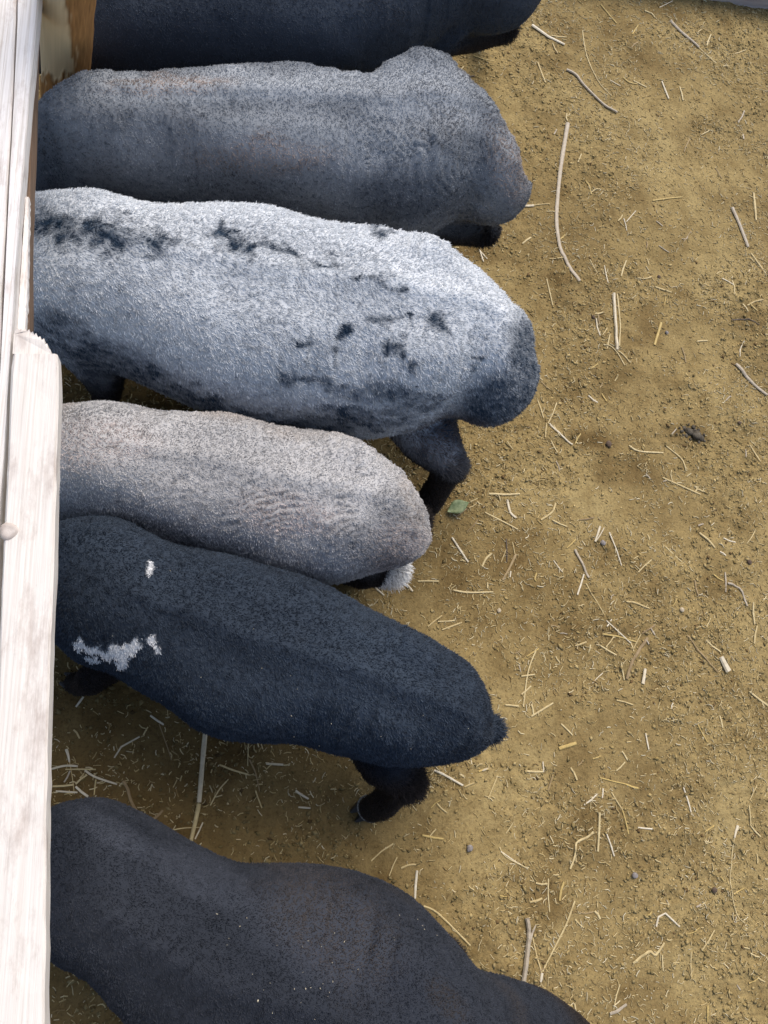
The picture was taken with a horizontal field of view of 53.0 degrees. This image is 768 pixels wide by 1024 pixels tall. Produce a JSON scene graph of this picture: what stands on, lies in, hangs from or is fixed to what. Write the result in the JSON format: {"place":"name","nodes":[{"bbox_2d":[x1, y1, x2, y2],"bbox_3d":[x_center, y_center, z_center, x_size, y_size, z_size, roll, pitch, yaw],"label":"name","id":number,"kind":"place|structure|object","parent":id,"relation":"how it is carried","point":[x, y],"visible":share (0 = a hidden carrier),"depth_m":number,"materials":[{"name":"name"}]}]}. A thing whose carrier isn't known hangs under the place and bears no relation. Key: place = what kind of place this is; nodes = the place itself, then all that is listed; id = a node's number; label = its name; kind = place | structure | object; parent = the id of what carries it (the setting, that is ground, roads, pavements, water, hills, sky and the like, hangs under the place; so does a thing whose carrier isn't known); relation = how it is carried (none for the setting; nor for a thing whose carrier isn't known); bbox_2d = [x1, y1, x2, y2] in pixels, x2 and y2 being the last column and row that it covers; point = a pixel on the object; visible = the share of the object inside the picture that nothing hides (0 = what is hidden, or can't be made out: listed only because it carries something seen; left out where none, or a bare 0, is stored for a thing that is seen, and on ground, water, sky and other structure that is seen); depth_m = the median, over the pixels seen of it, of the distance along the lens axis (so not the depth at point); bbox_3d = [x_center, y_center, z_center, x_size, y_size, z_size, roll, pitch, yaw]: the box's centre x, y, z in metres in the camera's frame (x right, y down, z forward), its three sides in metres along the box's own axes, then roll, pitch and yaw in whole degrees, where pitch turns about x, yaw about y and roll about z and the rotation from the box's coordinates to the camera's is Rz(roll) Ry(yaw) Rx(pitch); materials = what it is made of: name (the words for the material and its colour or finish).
{"place":"outdoors","nodes":[
{"label":"outdoors","id":0,"kind":"place"},
{"bbox_2d":[38,0,767,1023],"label":"ground","id":1,"kind":"structure","parent":0,"point":[418,600],"depth_m":2.06,"materials":[{"name":"brown soil"}]},
{"bbox_2d":[0,0,95,1023],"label":"wooden fence","id":2,"kind":"object","parent":1,"relation":"on","point":[57,36],"visible":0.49,"depth_m":1.08,"materials":[{"name":"white wood"}]},
{"bbox_2d":[52,784,73,786],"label":"straw","id":3,"kind":"object","parent":1,"relation":"on","point":[63,785],"visible":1,"depth_m":1.70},
{"bbox_2d":[51,764,77,769],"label":"straw","id":4,"kind":"object","parent":1,"relation":"on","point":[68,765],"visible":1,"depth_m":1.71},
{"bbox_2d":[56,790,77,792],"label":"straw","id":5,"kind":"object","parent":1,"relation":"on","point":[66,791],"visible":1,"depth_m":1.70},
{"bbox_2d":[65,749,69,761],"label":"straw","id":6,"kind":"object","parent":1,"relation":"on","point":[67,753],"visible":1,"depth_m":1.72,"materials":[{"name":"beige plant"}]},
{"bbox_2d":[65,768,95,769],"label":"straw","id":7,"kind":"object","parent":1,"relation":"on","point":[80,769],"visible":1,"depth_m":1.71,"materials":[{"name":"beige plant"}]},
{"bbox_2d":[75,786,88,796],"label":"straw","id":8,"kind":"object","parent":1,"relation":"on","point":[81,791],"visible":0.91,"depth_m":1.70,"materials":[{"name":"beige plant"}]},
{"bbox_2d":[85,770,116,784],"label":"straw","id":9,"kind":"object","parent":1,"relation":"on","point":[94,776],"visible":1,"depth_m":1.72,"materials":[{"name":"beige plant"}]},
{"bbox_2d":[114,736,139,757],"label":"straw","id":10,"kind":"object","parent":1,"relation":"on","point":[125,744],"visible":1,"depth_m":1.75,"materials":[{"name":"beige plant"}]},
{"bbox_2d":[122,780,162,818],"bbox_3d":[-0.549,0.649,1.715,0.114,0.007,0.040,37,69,2],"label":"straw","id":11,"kind":"object","parent":1,"relation":"on","point":[131,801],"visible":0.71,"depth_m":1.72,"materials":[{"name":"plant"}]},
{"bbox_2d":[150,715,163,724],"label":"straw","id":12,"kind":"object","parent":1,"relation":"on","point":[155,719],"visible":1,"depth_m":1.77,"materials":[{"name":"beige plant"}]},
{"bbox_2d":[159,724,171,759],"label":"straw","id":13,"kind":"object","parent":1,"relation":"on","point":[165,741],"visible":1,"depth_m":1.76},
{"bbox_2d":[189,803,200,840],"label":"reed","id":14,"kind":"object","parent":1,"relation":"on","point":[196,816],"visible":0.88,"depth_m":1.72,"materials":[{"name":"plant"}]},
{"bbox_2d":[194,822,202,838],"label":"straw","id":15,"kind":"object","parent":1,"relation":"on","point":[198,831],"visible":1,"depth_m":1.72,"materials":[{"name":"beige plant"}]},
{"bbox_2d":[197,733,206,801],"bbox_3d":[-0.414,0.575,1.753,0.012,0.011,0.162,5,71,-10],"label":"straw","id":16,"kind":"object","parent":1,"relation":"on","point":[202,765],"visible":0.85,"depth_m":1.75,"materials":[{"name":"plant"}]},
{"bbox_2d":[210,781,225,805],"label":"straw","id":17,"kind":"object","parent":1,"relation":"on","point":[217,793],"visible":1,"depth_m":1.75,"materials":[{"name":"beige plant"}]},
{"bbox_2d":[219,764,249,774],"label":"straw","id":18,"kind":"object","parent":1,"relation":"on","point":[231,769],"visible":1,"depth_m":1.77,"materials":[{"name":"beige plant"}]},
{"bbox_2d":[59,399,436,593],"bbox_3d":[-0.528,-0.032,1.636,1.292,0.562,0.316,8,71,-9],"label":"sheep","id":19,"kind":"object","parent":1,"relation":"on","point":[326,507],"visible":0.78,"depth_m":1.44},
{"bbox_2d":[249,760,259,791],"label":"straw","id":20,"kind":"object","parent":1,"relation":"on","point":[255,774],"visible":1,"depth_m":1.77,"materials":[{"name":"beige plant"}]},
{"bbox_2d":[266,763,282,765],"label":"straw","id":21,"kind":"object","parent":1,"relation":"on","point":[279,764],"visible":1,"depth_m":1.79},
{"bbox_2d":[55,514,510,822],"bbox_3d":[-0.446,0.269,1.547,1.400,0.574,0.402,20,69,-4],"label":"sheep","id":22,"kind":"object","parent":1,"relation":"on","point":[197,639],"visible":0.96,"depth_m":1.34},
{"bbox_2d":[35,45,532,250],"bbox_3d":[-0.463,-0.714,1.838,1.637,0.625,0.412,-13,75,-15],"label":"sheep","id":23,"kind":"object","parent":1,"relation":"on","point":[418,139],"visible":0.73,"depth_m":1.67},
{"bbox_2d":[33,185,540,514],"bbox_3d":[-0.453,-0.436,1.740,1.595,0.643,0.482,14,70,-7],"label":"sheep","id":24,"kind":"object","parent":1,"relation":"on","point":[415,346],"visible":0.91,"depth_m":1.50},
{"bbox_2d":[39,0,541,73],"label":"sheep","id":25,"kind":"object","parent":1,"relation":"on","point":[365,36],"visible":0.57,"depth_m":1.86},
{"bbox_2d":[295,790,308,798],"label":"straw","id":26,"kind":"object","parent":1,"relation":"on","point":[301,794],"visible":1,"depth_m":1.78,"materials":[{"name":"beige plant"}]},
{"bbox_2d":[50,796,589,1023],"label":"sheep","id":27,"kind":"object","parent":1,"relation":"on","point":[142,931],"visible":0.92,"depth_m":1.19},
{"bbox_2d":[371,843,393,860],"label":"straw","id":28,"kind":"object","parent":1,"relation":"on","point":[382,850],"visible":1,"depth_m":1.78,"materials":[{"name":"beige plant"}]},
{"bbox_2d":[39,0,767,1023],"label":"chaff","id":29,"kind":"object","parent":1,"relation":"on","point":[727,60],"visible":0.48,"depth_m":2.07,"materials":[{"name":"beige plant"}]},
{"bbox_2d":[414,870,417,898],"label":"stalk","id":30,"kind":"object","parent":1,"relation":"on","point":[415,884],"visible":0.97,"depth_m":1.77,"materials":[{"name":"plant"}]},
{"bbox_2d":[418,580,438,581],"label":"straw","id":31,"kind":"object","parent":1,"relation":"on","point":[428,580],"visible":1,"depth_m":2.00,"materials":[{"name":"beige plant"}]},
{"bbox_2d":[422,834,443,839],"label":"straw","id":32,"kind":"object","parent":1,"relation":"on","point":[428,836],"visible":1,"depth_m":1.81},
{"bbox_2d":[423,905,470,945],"bbox_3d":[0.146,0.940,1.757,0.138,0.005,0.012,39,69,3],"label":"straw","id":33,"kind":"object","parent":1,"relation":"on","point":[459,934],"visible":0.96,"depth_m":1.76,"materials":[{"name":"beige plant"}]},
{"bbox_2d":[434,769,462,785],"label":"straw","id":34,"kind":"object","parent":1,"relation":"on","point":[449,777],"visible":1,"depth_m":1.85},
{"bbox_2d":[442,622,461,629],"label":"straw","id":35,"kind":"object","parent":1,"relation":"on","point":[451,626],"visible":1,"depth_m":1.98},
{"bbox_2d":[452,537,468,561],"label":"straw","id":36,"kind":"object","parent":1,"relation":"on","point":[460,550],"visible":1,"depth_m":2.04,"materials":[{"name":"beige plant"}]},
{"bbox_2d":[447,498,477,513],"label":"leaf","id":37,"kind":"object","parent":1,"relation":"on","point":[457,506],"visible":1,"depth_m":2.06,"materials":[{"name":"plant"}]},
{"bbox_2d":[467,845,472,851],"bbox_3d":[0.203,0.793,1.815,0.016,0.010,0.016,0,72,-11],"label":"pebble","id":38,"kind":"object","parent":1,"relation":"on","point":[469,848],"visible":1,"depth_m":1.81,"materials":[{"name":"grey stone"}]},
{"bbox_2d":[453,589,492,592],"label":"straw","id":39,"kind":"object","parent":1,"relation":"on","point":[473,592],"visible":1,"depth_m":2.02,"materials":[{"name":"beige plant"}]},
{"bbox_2d":[482,553,491,566],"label":"straw","id":40,"kind":"object","parent":1,"relation":"on","point":[487,557],"visible":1,"depth_m":2.05,"materials":[{"name":"beige plant"}]},
{"bbox_2d":[488,775,497,798],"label":"straw","id":41,"kind":"object","parent":1,"relation":"on","point":[492,787],"visible":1,"depth_m":1.87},
{"bbox_2d":[485,512,517,529],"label":"straw","id":42,"kind":"object","parent":1,"relation":"on","point":[501,520],"visible":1,"depth_m":2.09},
{"bbox_2d":[489,493,519,494],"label":"straw","id":43,"kind":"object","parent":1,"relation":"on","point":[504,493],"visible":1,"depth_m":2.12,"materials":[{"name":"beige plant"}]},
{"bbox_2d":[506,539,507,561],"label":"twig","id":44,"kind":"object","parent":1,"relation":"on","point":[506,552],"visible":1,"depth_m":2.07,"materials":[{"name":"brown wood"}]},
{"bbox_2d":[502,554,516,579],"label":"twig","id":45,"kind":"object","parent":1,"relation":"on","point":[510,565],"visible":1,"depth_m":2.06,"materials":[{"name":"brown wood"}]},
{"bbox_2d":[507,500,516,517],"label":"straw","id":46,"kind":"object","parent":1,"relation":"on","point":[510,512],"visible":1,"depth_m":2.10,"materials":[{"name":"beige plant"}]},
{"bbox_2d":[522,918,530,981],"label":"stalk","id":47,"kind":"object","parent":1,"relation":"on","point":[526,959],"visible":0.94,"depth_m":1.76,"materials":[{"name":"beige plant"}]},
{"bbox_2d":[523,651,535,706],"bbox_3d":[0.370,0.424,1.971,0.011,0.005,0.149,19,70,-5],"label":"straw","id":48,"kind":"object","parent":1,"relation":"on","point":[527,676],"visible":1,"depth_m":1.97,"materials":[{"name":"beige plant"}]},
{"bbox_2d":[527,770,542,772],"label":"straw","id":49,"kind":"object","parent":1,"relation":"on","point":[531,771],"visible":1,"depth_m":1.90,"materials":[{"name":"beige plant"}]},
{"bbox_2d":[532,937,541,972],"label":"straw","id":50,"kind":"object","parent":1,"relation":"on","point":[536,953],"visible":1,"depth_m":1.77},
{"bbox_2d":[531,702,553,716],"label":"straw","id":51,"kind":"object","parent":1,"relation":"on","point":[537,712],"visible":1,"depth_m":1.95,"materials":[{"name":"beige plant"}]},
{"bbox_2d":[531,24,564,44],"bbox_3d":[0.573,-1.669,2.693,0.135,0.007,0.022,32,69,0],"label":"stalk","id":52,"kind":"object","parent":1,"relation":"on","point":[542,32],"visible":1,"depth_m":2.69,"materials":[{"name":"plant"}]},
{"bbox_2d":[541,503,555,519],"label":"straw","id":53,"kind":"object","parent":1,"relation":"on","point":[547,515],"visible":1,"depth_m":2.12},
{"bbox_2d":[548,879,549,911],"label":"straw","id":54,"kind":"object","parent":1,"relation":"on","point":[548,895],"visible":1,"depth_m":1.82,"materials":[{"name":"beige plant"}]},
{"bbox_2d":[542,901,574,971],"bbox_3d":[0.410,0.989,1.793,0.009,0.005,0.170,34,69,1],"label":"straw","id":55,"kind":"object","parent":1,"relation":"on","point":[560,935],"visible":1,"depth_m":1.79,"materials":[{"name":"beige plant"}]},
{"bbox_2d":[549,423,572,444],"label":"straw","id":56,"kind":"object","parent":1,"relation":"on","point":[560,434],"visible":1,"depth_m":2.21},
{"bbox_2d":[559,882,564,900],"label":"straw","id":57,"kind":"object","parent":1,"relation":"on","point":[560,893],"visible":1,"depth_m":1.82,"materials":[{"name":"beige plant"}]},
{"bbox_2d":[555,122,580,280],"bbox_3d":[0.581,-1.013,2.476,0.074,0.009,0.628,5,71,-10],"label":"stalk","id":58,"kind":"object","parent":1,"relation":"on","point":[567,125],"visible":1,"depth_m":2.47,"materials":[{"name":"beige plant"}]},
{"bbox_2d":[559,742,576,749],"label":"straw","id":59,"kind":"object","parent":1,"relation":"on","point":[567,745],"visible":1,"depth_m":1.93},
{"bbox_2d":[577,574,584,594],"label":"straw","id":60,"kind":"object","parent":1,"relation":"on","point":[580,584],"visible":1,"depth_m":2.08,"materials":[{"name":"beige plant"}]},
{"bbox_2d":[570,831,593,868],"bbox_3d":[0.472,0.811,1.862,0.025,0.007,0.107,40,69,3],"label":"straw","id":61,"kind":"object","parent":1,"relation":"on","point":[584,838],"visible":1,"depth_m":1.86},
{"bbox_2d":[574,549,589,577],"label":"stalk","id":62,"kind":"object","parent":1,"relation":"on","point":[580,559],"visible":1,"depth_m":2.09,"materials":[{"name":"beige plant"}]},
{"bbox_2d":[566,68,617,112],"bbox_3d":[0.713,-1.448,2.646,0.025,0.009,0.235,-42,84,-20],"label":"stalk","id":63,"kind":"object","parent":1,"relation":"on","point":[589,90],"visible":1,"depth_m":2.64,"materials":[{"name":"beige plant"}]},
{"bbox_2d":[586,583,604,614],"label":"straw","id":64,"kind":"object","parent":1,"relation":"on","point":[594,598],"visible":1,"depth_m":2.07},
{"bbox_2d":[582,30,611,95],"bbox_3d":[0.731,-1.573,2.693,0.034,0.005,0.295,-12,75,-15],"label":"straw","id":65,"kind":"object","parent":1,"relation":"on","point":[590,64],"visible":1,"depth_m":2.69,"materials":[{"name":"beige plant"}]},
{"bbox_2d":[595,526,600,541],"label":"straw","id":66,"kind":"object","parent":1,"relation":"on","point":[599,528],"visible":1,"depth_m":2.13,"materials":[{"name":"beige plant"}]},
{"bbox_2d":[597,812,600,851],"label":"straw","id":67,"kind":"object","parent":1,"relation":"on","point":[599,831],"visible":1,"depth_m":1.88,"materials":[{"name":"beige plant"}]},
{"bbox_2d":[606,440,611,447],"bbox_3d":[0.652,-0.198,2.233,0.019,0.010,0.021,29,69,-1],"label":"pebble","id":68,"kind":"object","parent":1,"relation":"on","point":[608,443],"visible":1,"depth_m":2.23,"materials":[{"name":"stone"}]},
{"bbox_2d":[606,834,614,855],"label":"straw","id":69,"kind":"object","parent":1,"relation":"on","point":[610,845],"visible":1,"depth_m":1.88,"materials":[{"name":"beige plant"}]},
{"bbox_2d":[600,777,625,784],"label":"straw","id":70,"kind":"object","parent":1,"relation":"on","point":[612,780],"visible":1,"depth_m":1.93,"materials":[{"name":"yellow plant"}]},
{"bbox_2d":[612,292,618,349],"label":"stalk","id":71,"kind":"object","parent":1,"relation":"on","point":[615,319],"visible":1,"depth_m":2.37,"materials":[{"name":"plant"}]},
{"bbox_2d":[609,532,621,565],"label":"straw","id":72,"kind":"object","parent":1,"relation":"on","point":[616,549],"visible":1,"depth_m":2.13,"materials":[{"name":"beige plant"}]},
{"bbox_2d":[610,1003,626,1014],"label":"straw","id":73,"kind":"object","parent":1,"relation":"on","point":[618,1010],"visible":1,"depth_m":1.77,"materials":[{"name":"beige plant"}]},
{"bbox_2d":[606,620,630,642],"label":"straw","id":74,"kind":"object","parent":1,"relation":"on","point":[618,631],"visible":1,"depth_m":2.05,"materials":[{"name":"beige plant"}]},
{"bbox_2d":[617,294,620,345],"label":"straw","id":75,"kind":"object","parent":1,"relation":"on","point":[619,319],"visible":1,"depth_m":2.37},
{"bbox_2d":[602,633,635,642],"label":"straw","id":76,"kind":"object","parent":1,"relation":"on","point":[618,636],"visible":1,"depth_m":2.05,"materials":[{"name":"beige plant"}]},
{"bbox_2d":[622,810,628,833],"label":"straw","id":77,"kind":"object","parent":1,"relation":"on","point":[625,821],"visible":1,"depth_m":1.90,"materials":[{"name":"beige plant"}]},
{"bbox_2d":[632,872,637,877],"bbox_3d":[0.608,0.879,1.862,0.016,0.008,0.014,0,72,-11],"label":"pebble","id":78,"kind":"object","parent":1,"relation":"on","point":[634,874],"visible":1,"depth_m":1.86,"materials":[{"name":"grey stone"}]},
{"bbox_2d":[626,637,648,678],"bbox_3d":[0.669,0.384,2.039,0.017,0.008,0.133,35,69,1],"label":"stalk","id":79,"kind":"object","parent":1,"relation":"on","point":[634,658],"visible":1,"depth_m":2.04,"materials":[{"name":"brown plant"}]},
{"bbox_2d":[627,601,649,608],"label":"straw","id":80,"kind":"object","parent":1,"relation":"on","point":[637,603],"visible":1,"depth_m":2.09,"materials":[{"name":"beige plant"}]},
{"bbox_2d":[642,668,646,683],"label":"straw","id":81,"kind":"object","parent":1,"relation":"on","point":[644,676],"visible":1,"depth_m":2.02,"materials":[{"name":"beige plant"}]},
{"bbox_2d":[629,445,662,452],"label":"straw","id":82,"kind":"object","parent":1,"relation":"on","point":[644,451],"visible":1,"depth_m":2.25,"materials":[{"name":"beige plant"}]},
{"bbox_2d":[633,942,664,963],"bbox_3d":[0.630,1.048,1.822,0.094,0.006,0.019,-17,76,-16],"label":"straw","id":83,"kind":"object","parent":1,"relation":"on","point":[646,953],"visible":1,"depth_m":1.82,"materials":[{"name":"beige plant"}]},
{"bbox_2d":[654,322,661,344],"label":"straw","id":84,"kind":"object","parent":1,"relation":"on","point":[657,334],"visible":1,"depth_m":2.39,"materials":[{"name":"yellow plant"}]},
{"bbox_2d":[656,912,679,926],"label":"straw","id":85,"kind":"object","parent":1,"relation":"on","point":[659,916],"visible":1,"depth_m":1.85,"materials":[{"name":"beige plant"}]},
{"bbox_2d":[653,196,682,200],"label":"straw","id":86,"kind":"object","parent":1,"relation":"on","point":[668,198],"visible":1,"depth_m":2.56,"materials":[{"name":"beige plant"}]},
{"bbox_2d":[666,446,685,470],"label":"straw","id":87,"kind":"object","parent":1,"relation":"on","point":[677,455],"visible":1,"depth_m":2.27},
{"bbox_2d":[662,477,700,494],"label":"straw","id":88,"kind":"object","parent":1,"relation":"on","point":[681,485],"visible":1,"depth_m":2.24,"materials":[{"name":"beige plant"}]},
{"bbox_2d":[670,19,698,46],"bbox_3d":[1.104,-1.758,2.828,0.016,0.007,0.148,-41,84,-20],"label":"stalk","id":89,"kind":"object","parent":1,"relation":"on","point":[683,33],"visible":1,"depth_m":2.83,"materials":[{"name":"beige plant"}]},
{"bbox_2d":[683,787,691,814],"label":"straw","id":90,"kind":"object","parent":1,"relation":"on","point":[687,800],"visible":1,"depth_m":1.95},
{"bbox_2d":[676,423,705,443],"bbox_3d":[0.923,-0.236,2.303,0.098,0.021,0.052,22,69,-4],"label":"dung clump","id":91,"kind":"object","parent":1,"relation":"on","point":[696,434],"visible":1,"depth_m":2.30,"materials":[{"name":"grey soil"}]},
{"bbox_2d":[690,952,691,976],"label":"straw","id":92,"kind":"object","parent":1,"relation":"on","point":[690,963],"visible":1,"depth_m":1.83,"materials":[{"name":"beige plant"}]},
{"bbox_2d":[687,635,717,671],"bbox_3d":[0.860,0.383,2.077,0.007,0.006,0.125,-35,82,-19],"label":"stalk","id":93,"kind":"object","parent":1,"relation":"on","point":[702,654],"visible":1,"depth_m":2.08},
{"bbox_2d":[699,532,714,547],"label":"straw","id":94,"kind":"object","parent":1,"relation":"on","point":[705,537],"visible":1,"depth_m":2.19,"materials":[{"name":"beige plant"}]},
{"bbox_2d":[702,930,714,950],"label":"straw","id":95,"kind":"object","parent":1,"relation":"on","point":[708,940],"visible":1,"depth_m":1.85,"materials":[{"name":"beige plant"}]},
{"bbox_2d":[719,656,730,671],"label":"straw","id":96,"kind":"object","parent":1,"relation":"on","point":[725,664],"visible":1,"depth_m":2.07,"materials":[{"name":"beige plant"}]},
{"bbox_2d":[730,838,744,922],"bbox_3d":[0.872,0.914,1.911,0.028,0.006,0.198,3,72,-10],"label":"straw","id":97,"kind":"object","parent":1,"relation":"on","point":[730,882],"visible":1,"depth_m":1.91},
{"bbox_2d":[728,582,747,605],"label":"stalk","id":98,"kind":"object","parent":1,"relation":"on","point":[733,584],"visible":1,"depth_m":2.15,"materials":[{"name":"beige plant"}]},
{"bbox_2d":[711,0,767,8],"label":"board","id":99,"kind":"object","parent":1,"relation":"on","point":[757,3],"depth_m":2.94,"materials":[{"name":"grey wood"}]},
{"bbox_2d":[731,207,749,246],"bbox_3d":[1.197,-0.956,2.582,0.015,0.007,0.157,-10,74,-14],"label":"stalk","id":100,"kind":"object","parent":1,"relation":"on","point":[740,225],"visible":1,"depth_m":2.58,"materials":[{"name":"beige plant"}]},
{"bbox_2d":[735,363,767,395],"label":"stalk","id":101,"kind":"object","parent":1,"relation":"on","point":[748,377],"visible":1,"depth_m":2.40,"materials":[{"name":"beige plant"}]},
{"bbox_2d":[752,602,754,623],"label":"straw","id":102,"kind":"object","parent":1,"relation":"on","point":[753,613],"visible":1,"depth_m":2.14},
{"bbox_2d":[753,192,756,219],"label":"straw","id":103,"kind":"object","parent":1,"relation":"on","point":[755,206],"visible":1,"depth_m":2.62,"materials":[{"name":"beige plant"}]},
{"bbox_2d":[754,626,757,643],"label":"straw","id":104,"kind":"object","parent":1,"relation":"on","point":[755,634],"visible":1,"depth_m":2.12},
{"bbox_2d":[749,691,767,705],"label":"straw","id":105,"kind":"object","parent":1,"relation":"on","point":[759,699],"visible":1,"depth_m":2.07,"materials":[{"name":"beige plant"}]},
{"bbox_2d":[751,253,765,273],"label":"straw","id":106,"kind":"object","parent":1,"relation":"on","point":[758,263],"visible":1,"depth_m":2.55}
]}

